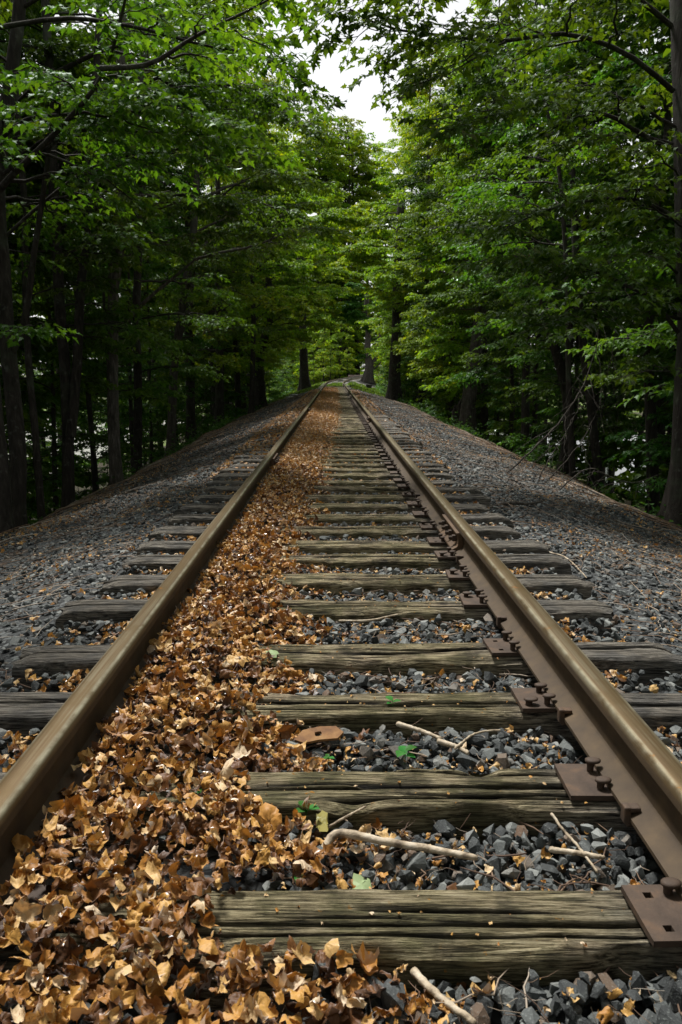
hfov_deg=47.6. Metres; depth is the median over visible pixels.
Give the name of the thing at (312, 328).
tall tree
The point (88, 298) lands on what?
slender tree
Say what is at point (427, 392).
bush
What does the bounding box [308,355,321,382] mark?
bush
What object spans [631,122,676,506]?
broadleaf tree
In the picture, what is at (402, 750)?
seedling
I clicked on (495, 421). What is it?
sapling
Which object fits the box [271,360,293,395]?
bush
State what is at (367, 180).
tall tree
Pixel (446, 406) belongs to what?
bush
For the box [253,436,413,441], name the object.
railway tie
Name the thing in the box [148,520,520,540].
railway tie
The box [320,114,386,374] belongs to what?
tall tree
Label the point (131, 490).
fallen branch
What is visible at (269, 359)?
maple tree
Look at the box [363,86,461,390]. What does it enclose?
maple tree
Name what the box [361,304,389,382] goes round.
bush
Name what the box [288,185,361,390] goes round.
dark tree
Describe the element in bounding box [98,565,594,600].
railway tie
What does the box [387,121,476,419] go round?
slender tree
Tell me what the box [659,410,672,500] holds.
sapling
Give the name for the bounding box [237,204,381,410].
leaning tree
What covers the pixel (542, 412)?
sapling
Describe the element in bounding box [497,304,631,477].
bare sapling
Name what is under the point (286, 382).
bush
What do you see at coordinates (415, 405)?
bush
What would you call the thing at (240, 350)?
slender tree
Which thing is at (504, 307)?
slender tree
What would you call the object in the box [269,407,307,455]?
rail
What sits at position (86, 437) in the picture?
slender tree
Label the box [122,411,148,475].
sapling
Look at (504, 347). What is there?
slender tree
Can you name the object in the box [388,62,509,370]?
maple tree
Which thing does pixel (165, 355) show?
broadleaf tree
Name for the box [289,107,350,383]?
tall tree
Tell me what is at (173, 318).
slender tree
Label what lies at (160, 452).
sapling
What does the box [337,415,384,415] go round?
railway tie
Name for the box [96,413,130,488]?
sapling
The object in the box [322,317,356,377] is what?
bush
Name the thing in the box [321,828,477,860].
stick
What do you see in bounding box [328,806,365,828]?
stick
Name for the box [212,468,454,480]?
railway tie
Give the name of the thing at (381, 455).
railway tie
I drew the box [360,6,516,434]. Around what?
leaning tree
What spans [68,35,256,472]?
dark tree
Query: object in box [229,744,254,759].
maple leaf
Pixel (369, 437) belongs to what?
railway tie
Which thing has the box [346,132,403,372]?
tall tree
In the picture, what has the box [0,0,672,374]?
sky
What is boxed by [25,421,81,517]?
sapling
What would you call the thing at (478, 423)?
sapling
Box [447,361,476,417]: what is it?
sapling
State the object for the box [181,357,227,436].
bush
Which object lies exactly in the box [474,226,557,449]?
slender tree
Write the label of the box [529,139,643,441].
slender tree
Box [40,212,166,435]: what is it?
slender tree
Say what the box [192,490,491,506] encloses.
railway tie
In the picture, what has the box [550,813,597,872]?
stick
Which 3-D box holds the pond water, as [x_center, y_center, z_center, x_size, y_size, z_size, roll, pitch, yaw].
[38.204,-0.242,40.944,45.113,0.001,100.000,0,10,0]
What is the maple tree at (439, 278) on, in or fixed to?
on the ground at (258, 881)
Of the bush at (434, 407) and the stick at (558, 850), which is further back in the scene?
the bush at (434, 407)
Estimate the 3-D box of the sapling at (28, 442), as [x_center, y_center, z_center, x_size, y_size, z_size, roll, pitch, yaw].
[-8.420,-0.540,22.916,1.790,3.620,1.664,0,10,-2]
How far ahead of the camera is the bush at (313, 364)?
83.07 m
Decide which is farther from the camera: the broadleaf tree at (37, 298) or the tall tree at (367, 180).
the tall tree at (367, 180)
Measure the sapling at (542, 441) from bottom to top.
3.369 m
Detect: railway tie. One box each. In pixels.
[0,682,681,752]
[0,756,649,852]
[0,877,681,1011]
[11,630,681,691]
[55,589,613,635]
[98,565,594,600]
[121,547,571,574]
[135,533,551,555]
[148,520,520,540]
[167,507,513,528]
[173,498,490,515]
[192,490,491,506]
[203,481,482,494]
[206,476,460,486]
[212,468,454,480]
[217,464,449,474]
[228,459,447,468]
[232,455,436,464]
[233,451,433,459]
[243,444,420,453]
[249,448,431,455]
[251,441,422,448]
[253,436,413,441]
[258,438,422,445]
[259,433,410,438]
[281,417,387,418]
[281,427,401,431]
[287,423,400,427]
[304,432,408,436]
[307,429,408,435]
[318,425,401,430]
[327,422,396,424]
[334,425,398,427]
[337,411,379,413]
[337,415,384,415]
[337,421,394,422]
[338,413,386,415]
[339,416,389,418]
[339,418,388,420]
[339,419,392,421]
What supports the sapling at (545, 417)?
on the ground at (258, 881)
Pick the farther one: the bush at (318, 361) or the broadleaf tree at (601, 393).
the bush at (318, 361)
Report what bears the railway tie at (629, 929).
on the ground at (258, 881)
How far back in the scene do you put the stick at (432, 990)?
1.41 m
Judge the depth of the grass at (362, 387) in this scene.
60.13 m
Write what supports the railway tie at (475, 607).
on the ground at (258, 881)
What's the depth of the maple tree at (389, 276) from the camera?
44.01 m
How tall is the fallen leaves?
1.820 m
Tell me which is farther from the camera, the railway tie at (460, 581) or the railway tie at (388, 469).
the railway tie at (388, 469)
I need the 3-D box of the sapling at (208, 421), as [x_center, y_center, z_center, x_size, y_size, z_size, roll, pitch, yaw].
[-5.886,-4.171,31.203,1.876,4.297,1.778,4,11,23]
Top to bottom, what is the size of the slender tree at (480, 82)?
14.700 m
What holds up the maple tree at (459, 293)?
on the ground at (258, 881)
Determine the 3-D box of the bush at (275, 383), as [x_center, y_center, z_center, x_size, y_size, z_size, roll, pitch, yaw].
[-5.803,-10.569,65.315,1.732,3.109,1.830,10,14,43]
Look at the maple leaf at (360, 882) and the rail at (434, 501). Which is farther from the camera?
the rail at (434, 501)
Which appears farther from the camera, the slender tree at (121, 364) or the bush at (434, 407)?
the bush at (434, 407)
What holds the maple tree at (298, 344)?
on the ground at (258, 881)
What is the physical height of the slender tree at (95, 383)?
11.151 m
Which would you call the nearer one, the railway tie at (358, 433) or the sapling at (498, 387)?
the railway tie at (358, 433)
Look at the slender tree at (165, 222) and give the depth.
27.22 m
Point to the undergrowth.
(218, 425)
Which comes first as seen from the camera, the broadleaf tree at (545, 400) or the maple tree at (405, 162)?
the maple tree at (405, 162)
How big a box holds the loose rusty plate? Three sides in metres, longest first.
0.153 x 0.072 x 0.008 m
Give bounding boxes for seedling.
[296,801,319,819]
[323,754,334,764]
[385,696,400,705]
[396,745,416,763]
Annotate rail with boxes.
[0,452,274,907]
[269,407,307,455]
[306,394,317,408]
[317,374,376,397]
[342,374,381,401]
[354,397,371,420]
[368,415,461,540]
[446,516,681,899]
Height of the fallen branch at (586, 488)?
0.097 m
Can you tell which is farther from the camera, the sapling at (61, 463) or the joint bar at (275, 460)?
the sapling at (61, 463)
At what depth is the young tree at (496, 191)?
14.06 m
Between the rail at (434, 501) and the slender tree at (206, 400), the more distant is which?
the slender tree at (206, 400)
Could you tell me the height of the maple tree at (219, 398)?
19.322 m
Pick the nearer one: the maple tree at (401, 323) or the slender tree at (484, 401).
the slender tree at (484, 401)
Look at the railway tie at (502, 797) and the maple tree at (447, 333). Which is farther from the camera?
the maple tree at (447, 333)
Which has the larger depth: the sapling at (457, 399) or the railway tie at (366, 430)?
the sapling at (457, 399)
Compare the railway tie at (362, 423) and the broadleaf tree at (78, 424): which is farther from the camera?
the broadleaf tree at (78, 424)
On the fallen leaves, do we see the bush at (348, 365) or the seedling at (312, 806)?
the seedling at (312, 806)
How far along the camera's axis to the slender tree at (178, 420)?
32.82 m
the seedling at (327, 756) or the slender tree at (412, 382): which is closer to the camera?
the seedling at (327, 756)
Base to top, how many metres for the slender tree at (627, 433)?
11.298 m
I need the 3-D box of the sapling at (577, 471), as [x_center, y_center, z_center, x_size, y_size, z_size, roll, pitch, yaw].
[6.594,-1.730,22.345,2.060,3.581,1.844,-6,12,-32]
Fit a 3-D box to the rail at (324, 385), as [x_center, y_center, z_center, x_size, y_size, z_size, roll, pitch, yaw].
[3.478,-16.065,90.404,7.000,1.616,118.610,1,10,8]
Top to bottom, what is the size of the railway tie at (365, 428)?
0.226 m
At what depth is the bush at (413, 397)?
54.40 m
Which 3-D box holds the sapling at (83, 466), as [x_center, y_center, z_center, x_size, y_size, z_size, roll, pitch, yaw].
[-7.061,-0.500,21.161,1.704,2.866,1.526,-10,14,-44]
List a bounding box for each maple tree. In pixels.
[0,0,80,433]
[0,0,119,525]
[0,0,346,528]
[0,16,177,522]
[0,383,15,534]
[103,0,295,441]
[136,11,283,425]
[144,0,327,425]
[171,79,298,416]
[173,127,277,416]
[197,74,309,409]
[213,136,290,370]
[225,31,298,377]
[227,128,304,377]
[231,85,313,391]
[240,66,304,408]
[262,0,681,526]
[354,100,435,401]
[362,37,461,407]
[362,110,439,394]
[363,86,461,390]
[368,98,444,379]
[368,118,435,381]
[370,36,482,404]
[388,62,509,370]
[392,58,490,410]
[395,107,509,419]
[404,125,517,404]
[411,0,576,440]
[415,7,546,433]
[428,52,631,449]
[486,0,675,485]
[505,0,676,512]
[530,216,681,407]
[587,0,676,499]
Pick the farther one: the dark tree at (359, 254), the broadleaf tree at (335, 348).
the broadleaf tree at (335, 348)
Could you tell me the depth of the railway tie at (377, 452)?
10.79 m
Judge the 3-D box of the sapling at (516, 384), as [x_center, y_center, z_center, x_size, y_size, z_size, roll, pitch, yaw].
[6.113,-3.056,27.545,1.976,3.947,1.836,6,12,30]
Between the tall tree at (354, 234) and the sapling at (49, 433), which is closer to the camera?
the sapling at (49, 433)
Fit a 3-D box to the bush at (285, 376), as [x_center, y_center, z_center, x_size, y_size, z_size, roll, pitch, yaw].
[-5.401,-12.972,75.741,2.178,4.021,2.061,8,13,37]
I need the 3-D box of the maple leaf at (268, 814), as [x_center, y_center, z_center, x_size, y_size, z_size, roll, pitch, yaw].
[-0.176,0.749,1.898,0.059,0.052,0.090,-1,10,-7]
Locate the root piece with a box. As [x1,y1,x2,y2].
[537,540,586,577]
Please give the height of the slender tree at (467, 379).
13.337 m
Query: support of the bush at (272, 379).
on the ground at (258, 881)
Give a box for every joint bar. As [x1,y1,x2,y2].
[270,453,280,465]
[438,514,462,550]
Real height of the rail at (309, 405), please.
0.172 m
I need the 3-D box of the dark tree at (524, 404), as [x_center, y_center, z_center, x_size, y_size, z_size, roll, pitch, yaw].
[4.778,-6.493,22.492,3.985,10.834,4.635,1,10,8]
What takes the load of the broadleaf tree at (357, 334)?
on the ground at (258, 881)
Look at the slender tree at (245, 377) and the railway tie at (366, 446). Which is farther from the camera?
the slender tree at (245, 377)
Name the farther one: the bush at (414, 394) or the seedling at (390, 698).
the bush at (414, 394)
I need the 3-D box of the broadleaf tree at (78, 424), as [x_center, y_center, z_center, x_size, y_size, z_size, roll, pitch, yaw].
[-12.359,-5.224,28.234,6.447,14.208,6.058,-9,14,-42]
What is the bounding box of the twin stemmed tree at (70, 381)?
[11,0,298,507]
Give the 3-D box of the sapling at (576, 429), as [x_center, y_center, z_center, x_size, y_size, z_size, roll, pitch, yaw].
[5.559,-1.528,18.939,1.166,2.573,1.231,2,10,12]
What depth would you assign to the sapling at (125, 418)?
21.74 m
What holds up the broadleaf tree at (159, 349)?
on the ground at (258, 881)
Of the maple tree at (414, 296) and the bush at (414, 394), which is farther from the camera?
the bush at (414, 394)
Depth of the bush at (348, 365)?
104.50 m
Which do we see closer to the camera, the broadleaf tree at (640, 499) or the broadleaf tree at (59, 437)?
the broadleaf tree at (640, 499)
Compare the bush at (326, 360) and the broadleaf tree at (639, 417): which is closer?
the broadleaf tree at (639, 417)
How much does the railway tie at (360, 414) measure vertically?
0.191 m
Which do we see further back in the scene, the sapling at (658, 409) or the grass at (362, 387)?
the grass at (362, 387)
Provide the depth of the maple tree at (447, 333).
28.98 m
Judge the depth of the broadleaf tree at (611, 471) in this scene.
32.26 m
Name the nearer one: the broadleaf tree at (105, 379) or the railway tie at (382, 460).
the railway tie at (382, 460)
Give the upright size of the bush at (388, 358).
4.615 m
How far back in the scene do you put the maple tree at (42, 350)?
14.87 m
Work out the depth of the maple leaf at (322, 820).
1.90 m
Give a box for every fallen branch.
[122,478,169,493]
[561,475,604,496]
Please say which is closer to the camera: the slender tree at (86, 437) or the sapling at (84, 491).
the slender tree at (86, 437)
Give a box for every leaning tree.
[127,81,333,456]
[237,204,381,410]
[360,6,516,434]
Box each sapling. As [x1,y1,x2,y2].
[1,388,78,517]
[6,411,61,524]
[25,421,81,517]
[26,438,76,513]
[47,430,83,505]
[58,393,128,492]
[58,444,91,496]
[75,408,130,496]
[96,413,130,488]
[97,422,130,483]
[105,357,160,469]
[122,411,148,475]
[142,396,167,467]
[142,424,161,463]
[143,396,183,464]
[147,326,198,444]
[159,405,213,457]
[176,356,214,446]
[176,383,209,445]
[176,393,202,439]
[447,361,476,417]
[476,364,516,442]
[476,385,508,448]
[483,348,540,458]
[485,377,520,451]
[489,381,518,448]
[492,373,545,465]
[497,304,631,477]
[497,359,578,478]
[500,375,540,451]
[517,326,630,498]
[519,347,624,502]
[529,396,560,464]
[529,415,556,466]
[533,415,558,468]
[538,394,587,472]
[544,415,587,479]
[547,397,586,483]
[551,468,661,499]
[557,350,644,489]
[558,398,602,481]
[633,411,672,514]
[636,406,672,501]
[646,390,673,492]
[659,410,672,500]
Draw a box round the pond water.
[492,434,645,489]
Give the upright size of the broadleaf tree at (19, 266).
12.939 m
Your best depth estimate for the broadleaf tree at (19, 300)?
16.98 m
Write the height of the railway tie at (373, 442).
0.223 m
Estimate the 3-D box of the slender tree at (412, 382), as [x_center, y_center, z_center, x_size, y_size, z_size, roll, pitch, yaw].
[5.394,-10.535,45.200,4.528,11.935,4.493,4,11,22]
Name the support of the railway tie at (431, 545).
on the ground at (258, 881)
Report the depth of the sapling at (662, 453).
12.67 m
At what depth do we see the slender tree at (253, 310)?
33.91 m
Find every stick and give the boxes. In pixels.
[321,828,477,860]
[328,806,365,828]
[339,614,397,621]
[396,721,442,738]
[410,967,475,1023]
[437,738,468,754]
[454,729,500,749]
[548,846,605,859]
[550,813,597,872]
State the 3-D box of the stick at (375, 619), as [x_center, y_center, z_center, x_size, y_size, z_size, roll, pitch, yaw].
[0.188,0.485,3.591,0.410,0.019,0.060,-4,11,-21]
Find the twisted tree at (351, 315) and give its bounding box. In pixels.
[319,282,383,384]
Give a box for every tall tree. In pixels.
[207,185,229,403]
[259,123,320,389]
[282,152,329,386]
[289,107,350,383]
[291,120,367,379]
[311,141,368,380]
[315,120,380,377]
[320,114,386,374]
[322,146,385,378]
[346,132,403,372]
[361,171,408,370]
[369,170,401,372]
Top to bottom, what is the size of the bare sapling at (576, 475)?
0.947 m
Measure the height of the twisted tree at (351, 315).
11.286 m
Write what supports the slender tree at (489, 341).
on the ground at (258, 881)
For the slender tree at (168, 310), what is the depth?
29.18 m
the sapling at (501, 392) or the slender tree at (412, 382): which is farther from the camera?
the slender tree at (412, 382)
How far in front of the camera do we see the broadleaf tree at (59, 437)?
49.80 m
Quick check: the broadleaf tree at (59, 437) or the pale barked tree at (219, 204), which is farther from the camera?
the broadleaf tree at (59, 437)
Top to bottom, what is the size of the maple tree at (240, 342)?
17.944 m
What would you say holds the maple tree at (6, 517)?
on the ground at (258, 881)
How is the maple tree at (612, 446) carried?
on the ground at (258, 881)
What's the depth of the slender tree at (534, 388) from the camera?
18.44 m
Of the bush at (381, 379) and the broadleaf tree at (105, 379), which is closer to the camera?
the broadleaf tree at (105, 379)
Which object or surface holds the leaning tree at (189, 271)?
on the ground at (258, 881)
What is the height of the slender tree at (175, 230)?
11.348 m
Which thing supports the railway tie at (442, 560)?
on the ground at (258, 881)
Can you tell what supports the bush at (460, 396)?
on the ground at (258, 881)
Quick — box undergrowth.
[27,381,681,525]
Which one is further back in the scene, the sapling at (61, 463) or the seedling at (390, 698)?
the sapling at (61, 463)
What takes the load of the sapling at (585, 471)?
on the ground at (258, 881)
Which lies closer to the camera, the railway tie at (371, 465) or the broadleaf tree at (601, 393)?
the railway tie at (371, 465)
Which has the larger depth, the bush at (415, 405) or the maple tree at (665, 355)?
the bush at (415, 405)
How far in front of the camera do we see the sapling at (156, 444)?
30.31 m
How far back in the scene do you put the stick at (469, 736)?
2.40 m
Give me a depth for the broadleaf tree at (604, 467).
46.27 m
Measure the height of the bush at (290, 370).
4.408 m
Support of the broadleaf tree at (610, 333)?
on the ground at (258, 881)
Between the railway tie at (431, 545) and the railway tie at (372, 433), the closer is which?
the railway tie at (431, 545)
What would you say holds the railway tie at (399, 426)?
on the ground at (258, 881)
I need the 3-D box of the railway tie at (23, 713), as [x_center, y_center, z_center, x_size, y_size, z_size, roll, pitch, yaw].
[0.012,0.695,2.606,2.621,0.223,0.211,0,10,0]
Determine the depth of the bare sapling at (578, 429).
10.82 m
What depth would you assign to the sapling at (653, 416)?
13.97 m
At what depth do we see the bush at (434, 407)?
39.10 m
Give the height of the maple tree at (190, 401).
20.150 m
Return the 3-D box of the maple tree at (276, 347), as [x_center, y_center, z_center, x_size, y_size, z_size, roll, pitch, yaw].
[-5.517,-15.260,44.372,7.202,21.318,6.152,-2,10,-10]
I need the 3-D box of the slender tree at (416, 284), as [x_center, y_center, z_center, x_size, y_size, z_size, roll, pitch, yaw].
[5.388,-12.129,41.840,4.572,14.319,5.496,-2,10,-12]
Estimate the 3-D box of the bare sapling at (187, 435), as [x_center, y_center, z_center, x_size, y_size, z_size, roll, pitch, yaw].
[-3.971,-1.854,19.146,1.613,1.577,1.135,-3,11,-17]
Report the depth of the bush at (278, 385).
67.19 m
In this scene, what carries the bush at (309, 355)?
on the ground at (258, 881)
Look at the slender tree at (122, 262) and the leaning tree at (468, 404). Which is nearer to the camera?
the slender tree at (122, 262)
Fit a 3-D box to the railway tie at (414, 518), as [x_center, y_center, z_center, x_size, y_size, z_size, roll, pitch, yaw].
[-0.011,0.085,5.983,2.667,0.225,0.222,0,10,-1]
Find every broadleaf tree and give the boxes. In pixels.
[0,0,173,513]
[0,25,182,471]
[0,29,95,396]
[8,300,59,468]
[13,290,52,302]
[15,220,101,511]
[34,360,98,489]
[39,175,185,475]
[85,261,176,448]
[102,217,248,446]
[132,266,203,436]
[150,221,203,429]
[152,220,233,431]
[311,256,364,377]
[313,274,353,381]
[429,121,562,450]
[445,289,588,440]
[518,334,554,445]
[542,12,676,501]
[550,124,663,492]
[550,228,616,440]
[571,293,637,486]
[582,216,658,507]
[583,133,663,504]
[599,311,642,428]
[620,227,676,420]
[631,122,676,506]
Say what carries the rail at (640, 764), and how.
on the railway tie at (502, 797)
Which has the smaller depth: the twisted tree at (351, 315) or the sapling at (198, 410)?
the sapling at (198, 410)
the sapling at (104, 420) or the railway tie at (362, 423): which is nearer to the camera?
the railway tie at (362, 423)
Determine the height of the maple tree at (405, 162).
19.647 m
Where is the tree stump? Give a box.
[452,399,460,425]
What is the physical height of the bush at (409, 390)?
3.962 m
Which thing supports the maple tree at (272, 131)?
on the ground at (258, 881)
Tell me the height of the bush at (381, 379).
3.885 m
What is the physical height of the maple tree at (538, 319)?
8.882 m
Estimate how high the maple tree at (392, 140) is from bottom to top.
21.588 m
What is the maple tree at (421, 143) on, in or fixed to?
on the ground at (258, 881)
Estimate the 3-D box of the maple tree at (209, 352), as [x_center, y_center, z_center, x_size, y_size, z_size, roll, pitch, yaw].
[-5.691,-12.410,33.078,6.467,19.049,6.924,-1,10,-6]
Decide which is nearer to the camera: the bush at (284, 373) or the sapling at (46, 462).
the sapling at (46, 462)
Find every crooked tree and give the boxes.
[418,169,593,473]
[531,66,676,515]
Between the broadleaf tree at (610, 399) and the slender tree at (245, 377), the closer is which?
the broadleaf tree at (610, 399)
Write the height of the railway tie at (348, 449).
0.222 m
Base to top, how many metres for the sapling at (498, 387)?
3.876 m
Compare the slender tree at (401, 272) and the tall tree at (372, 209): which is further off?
the tall tree at (372, 209)
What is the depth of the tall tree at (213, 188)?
101.15 m
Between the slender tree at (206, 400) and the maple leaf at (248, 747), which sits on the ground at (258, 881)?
the slender tree at (206, 400)
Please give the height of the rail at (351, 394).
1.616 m
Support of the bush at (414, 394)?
on the ground at (258, 881)
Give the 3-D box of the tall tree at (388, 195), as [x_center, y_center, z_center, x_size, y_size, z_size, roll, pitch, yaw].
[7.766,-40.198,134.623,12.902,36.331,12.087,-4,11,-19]
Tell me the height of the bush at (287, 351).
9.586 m
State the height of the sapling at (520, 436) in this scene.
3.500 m
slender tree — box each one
[0,0,133,456]
[0,0,179,520]
[0,50,4,69]
[0,61,140,510]
[1,0,176,492]
[26,62,187,423]
[33,18,201,472]
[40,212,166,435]
[70,229,166,435]
[93,257,180,464]
[106,125,210,462]
[119,169,222,460]
[131,225,206,447]
[141,232,209,427]
[159,221,233,424]
[179,264,249,394]
[183,267,248,425]
[197,167,347,413]
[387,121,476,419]
[394,219,446,405]
[397,146,465,405]
[397,230,436,389]
[429,0,625,422]
[436,26,580,451]
[443,155,556,446]
[455,172,558,419]
[460,167,555,448]
[468,112,659,492]
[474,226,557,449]
[492,6,646,462]
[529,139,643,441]
[590,50,675,465]
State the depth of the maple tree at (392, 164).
56.27 m
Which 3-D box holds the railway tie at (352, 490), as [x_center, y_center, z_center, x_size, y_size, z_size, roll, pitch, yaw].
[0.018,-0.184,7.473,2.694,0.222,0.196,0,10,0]
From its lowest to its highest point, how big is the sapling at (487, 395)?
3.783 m
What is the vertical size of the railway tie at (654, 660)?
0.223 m
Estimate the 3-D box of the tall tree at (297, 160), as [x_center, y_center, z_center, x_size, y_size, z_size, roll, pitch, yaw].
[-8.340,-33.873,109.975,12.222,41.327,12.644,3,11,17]
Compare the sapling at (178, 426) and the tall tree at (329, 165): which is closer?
the sapling at (178, 426)
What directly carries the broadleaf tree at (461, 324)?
on the ground at (258, 881)
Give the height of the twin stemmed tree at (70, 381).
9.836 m
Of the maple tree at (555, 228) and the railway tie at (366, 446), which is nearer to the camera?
the railway tie at (366, 446)
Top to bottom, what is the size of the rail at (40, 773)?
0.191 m
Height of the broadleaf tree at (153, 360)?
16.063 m
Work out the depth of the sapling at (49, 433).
14.68 m
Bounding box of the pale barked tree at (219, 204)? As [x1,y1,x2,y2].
[8,0,362,486]
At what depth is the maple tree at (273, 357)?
50.36 m
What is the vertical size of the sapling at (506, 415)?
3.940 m
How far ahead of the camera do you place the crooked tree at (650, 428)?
14.42 m
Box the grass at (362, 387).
[272,381,384,401]
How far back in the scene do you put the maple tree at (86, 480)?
19.18 m
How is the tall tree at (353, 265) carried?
on the ground at (258, 881)
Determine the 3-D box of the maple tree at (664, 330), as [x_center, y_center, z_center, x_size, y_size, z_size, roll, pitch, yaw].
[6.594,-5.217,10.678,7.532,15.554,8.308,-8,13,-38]
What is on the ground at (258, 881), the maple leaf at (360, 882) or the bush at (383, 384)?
the bush at (383, 384)
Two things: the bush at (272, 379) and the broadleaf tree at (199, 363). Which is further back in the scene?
the bush at (272, 379)
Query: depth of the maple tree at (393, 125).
58.73 m
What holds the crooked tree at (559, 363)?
on the ground at (258, 881)
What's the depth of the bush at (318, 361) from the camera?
97.52 m
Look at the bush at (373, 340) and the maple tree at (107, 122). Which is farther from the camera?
the bush at (373, 340)
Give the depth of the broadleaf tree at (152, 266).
24.00 m
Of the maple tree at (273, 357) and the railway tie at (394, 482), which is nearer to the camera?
the railway tie at (394, 482)
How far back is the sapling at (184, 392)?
24.64 m
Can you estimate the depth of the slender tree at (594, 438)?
15.94 m
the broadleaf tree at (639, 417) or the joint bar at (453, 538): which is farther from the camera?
the broadleaf tree at (639, 417)
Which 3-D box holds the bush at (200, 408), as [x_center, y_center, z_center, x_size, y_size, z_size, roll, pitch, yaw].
[-6.856,-4.554,38.517,2.070,3.620,2.195,-6,12,-31]
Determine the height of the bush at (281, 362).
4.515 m
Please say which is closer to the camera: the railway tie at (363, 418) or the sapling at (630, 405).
the sapling at (630, 405)
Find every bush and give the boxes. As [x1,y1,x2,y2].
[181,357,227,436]
[183,388,209,438]
[264,358,281,400]
[265,364,276,401]
[266,369,279,395]
[267,370,285,400]
[269,363,288,399]
[270,358,296,390]
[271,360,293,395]
[277,359,295,391]
[281,371,294,388]
[282,347,313,389]
[284,361,299,388]
[292,349,316,384]
[293,332,328,387]
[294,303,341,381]
[298,332,329,381]
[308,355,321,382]
[314,328,344,379]
[315,338,336,380]
[318,318,352,378]
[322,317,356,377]
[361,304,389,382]
[371,312,388,376]
[372,315,387,382]
[377,362,387,388]
[378,367,387,391]
[382,357,408,393]
[385,355,417,399]
[401,355,418,403]
[409,370,438,414]
[410,367,442,414]
[419,383,447,415]
[422,359,457,418]
[427,361,461,416]
[434,352,476,422]
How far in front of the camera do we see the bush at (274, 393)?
57.27 m
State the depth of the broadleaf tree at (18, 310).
20.48 m
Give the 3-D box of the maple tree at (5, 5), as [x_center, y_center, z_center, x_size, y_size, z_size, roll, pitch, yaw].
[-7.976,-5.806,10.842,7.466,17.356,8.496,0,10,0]
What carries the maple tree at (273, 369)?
on the ground at (258, 881)
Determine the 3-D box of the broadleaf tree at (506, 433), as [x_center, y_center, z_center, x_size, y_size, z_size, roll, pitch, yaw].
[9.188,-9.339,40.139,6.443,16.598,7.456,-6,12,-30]
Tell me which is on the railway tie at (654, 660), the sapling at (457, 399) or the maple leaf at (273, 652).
the maple leaf at (273, 652)
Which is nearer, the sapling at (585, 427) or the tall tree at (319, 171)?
the sapling at (585, 427)
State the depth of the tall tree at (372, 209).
138.78 m
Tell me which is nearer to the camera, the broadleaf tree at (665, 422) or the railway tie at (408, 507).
the railway tie at (408, 507)
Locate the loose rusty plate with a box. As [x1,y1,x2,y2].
[295,726,343,743]
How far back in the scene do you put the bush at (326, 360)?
92.43 m
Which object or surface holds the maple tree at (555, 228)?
on the ground at (258, 881)
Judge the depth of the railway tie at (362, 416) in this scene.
19.31 m
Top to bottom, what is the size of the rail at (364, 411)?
0.172 m
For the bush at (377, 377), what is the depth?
90.01 m
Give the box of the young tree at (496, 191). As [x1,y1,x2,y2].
[441,98,630,478]
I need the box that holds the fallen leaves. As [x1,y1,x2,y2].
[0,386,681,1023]
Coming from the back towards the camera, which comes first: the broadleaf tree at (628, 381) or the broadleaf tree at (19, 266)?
the broadleaf tree at (628, 381)
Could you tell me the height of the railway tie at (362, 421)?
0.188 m
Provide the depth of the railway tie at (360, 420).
17.96 m
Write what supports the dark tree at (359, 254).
on the ground at (258, 881)
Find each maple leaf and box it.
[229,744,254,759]
[257,802,281,834]
[266,650,278,657]
[316,810,327,831]
[352,873,371,888]
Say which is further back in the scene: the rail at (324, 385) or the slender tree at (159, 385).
the rail at (324, 385)
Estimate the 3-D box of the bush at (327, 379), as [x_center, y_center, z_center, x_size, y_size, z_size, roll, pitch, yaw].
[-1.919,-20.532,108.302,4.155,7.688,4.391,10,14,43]
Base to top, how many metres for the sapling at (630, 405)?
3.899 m
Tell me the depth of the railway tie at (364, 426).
15.83 m
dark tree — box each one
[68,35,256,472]
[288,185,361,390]
[327,199,435,400]
[437,105,585,458]
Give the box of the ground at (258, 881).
[0,367,681,1023]
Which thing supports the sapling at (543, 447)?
on the ground at (258, 881)
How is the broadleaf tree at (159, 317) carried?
on the ground at (258, 881)
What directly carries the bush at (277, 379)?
on the ground at (258, 881)
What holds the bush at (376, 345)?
on the ground at (258, 881)
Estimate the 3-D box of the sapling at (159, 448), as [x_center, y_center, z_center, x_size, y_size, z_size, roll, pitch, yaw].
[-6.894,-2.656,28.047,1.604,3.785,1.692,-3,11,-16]
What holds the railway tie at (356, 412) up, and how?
on the ground at (258, 881)
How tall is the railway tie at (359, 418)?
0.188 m
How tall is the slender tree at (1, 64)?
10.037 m
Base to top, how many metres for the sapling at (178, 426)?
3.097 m
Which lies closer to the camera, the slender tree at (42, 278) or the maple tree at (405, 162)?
the slender tree at (42, 278)
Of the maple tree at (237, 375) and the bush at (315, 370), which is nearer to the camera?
the maple tree at (237, 375)

